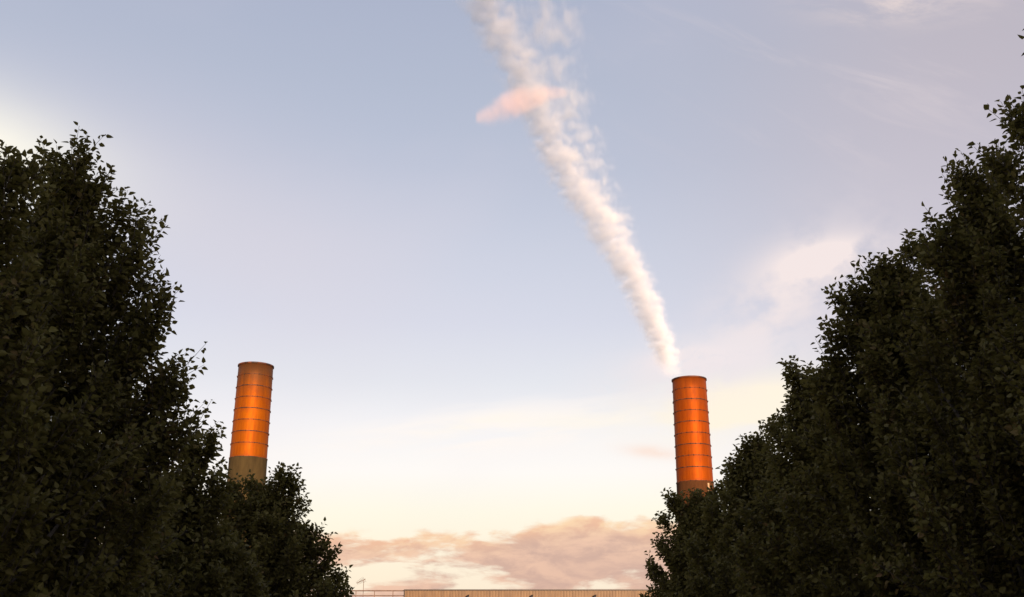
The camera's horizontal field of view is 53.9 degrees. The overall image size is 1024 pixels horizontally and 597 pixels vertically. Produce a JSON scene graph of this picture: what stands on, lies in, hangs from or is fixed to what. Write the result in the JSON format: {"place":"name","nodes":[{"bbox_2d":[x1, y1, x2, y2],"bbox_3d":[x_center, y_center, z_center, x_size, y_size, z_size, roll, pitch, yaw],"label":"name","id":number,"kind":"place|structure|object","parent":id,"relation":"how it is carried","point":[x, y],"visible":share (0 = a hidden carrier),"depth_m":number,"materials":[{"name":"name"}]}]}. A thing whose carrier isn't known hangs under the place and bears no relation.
{"place":"outdoors","nodes":[
{"label":"outdoors","id":0,"kind":"place"},
{"bbox_2d":[0,0,1023,596],"label":"sky","id":1,"kind":"structure","parent":0,"point":[475,251],"materials":[{"name":"blue"}]},
{"label":"ground","id":2,"kind":"structure","parent":0,"visible":0},
{"bbox_2d":[0,139,132,596],"bbox_3d":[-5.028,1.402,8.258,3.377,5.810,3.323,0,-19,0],"label":"tree","id":3,"kind":"object","parent":2,"relation":"on","point":[33,525],"visible":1,"depth_m":8.49,"materials":[{"name":"green plant"}]},
{"bbox_2d":[0,121,216,596],"bbox_3d":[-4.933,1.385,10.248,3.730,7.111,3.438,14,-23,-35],"label":"tree","id":4,"kind":"object","parent":2,"relation":"on","point":[75,243],"visible":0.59,"depth_m":10.38,"materials":[{"name":"green plant"}]},
{"bbox_2d":[129,420,277,596],"bbox_3d":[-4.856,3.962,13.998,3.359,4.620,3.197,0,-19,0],"label":"tree","id":5,"kind":"object","parent":2,"relation":"on","point":[204,556],"visible":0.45,"depth_m":14.04,"materials":[{"name":"green plant"}]},
{"bbox_2d":[227,361,273,540],"bbox_3d":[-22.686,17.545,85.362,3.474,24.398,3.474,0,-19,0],"label":"chimney","id":6,"kind":"object","parent":2,"relation":"on","point":[249,445],"visible":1,"depth_m":86.45,"materials":[{"name":"orange paint"}]},
{"bbox_2d":[198,461,354,596],"bbox_3d":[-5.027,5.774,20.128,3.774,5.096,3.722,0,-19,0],"label":"tree","id":7,"kind":"object","parent":2,"relation":"on","point":[291,551],"visible":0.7,"depth_m":20.27,"materials":[{"name":"green plant"}]},
{"bbox_2d":[404,589,652,596],"bbox_3d":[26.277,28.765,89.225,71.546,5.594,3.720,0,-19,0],"label":"factory shed","id":8,"kind":"structure","parent":2,"relation":"on","point":[521,592],"depth_m":88.33,"materials":[{"name":"metal"}]},
{"bbox_2d":[639,476,725,596],"bbox_3d":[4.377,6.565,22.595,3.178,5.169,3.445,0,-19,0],"label":"tree","id":9,"kind":"object","parent":2,"relation":"on","point":[688,514],"visible":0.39,"depth_m":22.77,"materials":[{"name":"green plant"}]},
{"bbox_2d":[671,375,713,523],"bbox_3d":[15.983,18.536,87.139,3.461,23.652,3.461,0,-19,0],"label":"chimney","id":10,"kind":"object","parent":2,"relation":"on","point":[693,457],"visible":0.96,"depth_m":88.10,"materials":[{"name":"orange paint"}]},
{"bbox_2d":[673,408,783,596],"bbox_3d":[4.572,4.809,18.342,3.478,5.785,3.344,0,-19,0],"label":"tree","id":11,"kind":"object","parent":2,"relation":"on","point":[745,469],"visible":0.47,"depth_m":18.52,"materials":[{"name":"green plant"}]},
{"bbox_2d":[728,355,879,596],"bbox_3d":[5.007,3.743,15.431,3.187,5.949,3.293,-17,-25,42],"label":"tree","id":12,"kind":"object","parent":2,"relation":"on","point":[769,577],"visible":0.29,"depth_m":15.39,"materials":[{"name":"green plant"}]},
{"bbox_2d":[772,228,1006,596],"bbox_3d":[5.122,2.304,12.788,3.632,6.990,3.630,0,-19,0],"label":"tree","id":13,"kind":"object","parent":2,"relation":"on","point":[870,321],"visible":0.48,"depth_m":12.83,"materials":[{"name":"green plant"}]},
{"bbox_2d":[873,145,1023,596],"bbox_3d":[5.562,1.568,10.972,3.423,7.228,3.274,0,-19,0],"label":"tree","id":14,"kind":"object","parent":2,"relation":"on","point":[973,253],"visible":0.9,"depth_m":10.95,"materials":[{"name":"green plant"}]},
{"bbox_2d":[966,29,1023,596],"bbox_3d":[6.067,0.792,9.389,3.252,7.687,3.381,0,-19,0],"label":"tree","id":15,"kind":"object","parent":2,"relation":"on","point":[1004,173],"visible":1,"depth_m":9.95,"materials":[{"name":"green plant"}]},
{"bbox_3d":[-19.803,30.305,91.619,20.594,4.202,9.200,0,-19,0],"label":"flat roofed annex","id":16,"kind":"object","parent":2,"relation":"on","visible":0},
{"bbox_2d":[306,590,403,596],"bbox_3d":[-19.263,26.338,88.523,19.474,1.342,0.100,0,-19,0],"label":"roof railing","id":17,"kind":"object","parent":16,"relation":"on","point":[374,595],"visible":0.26,"depth_m":88.59,"materials":[{"name":"metal"}]}
]}

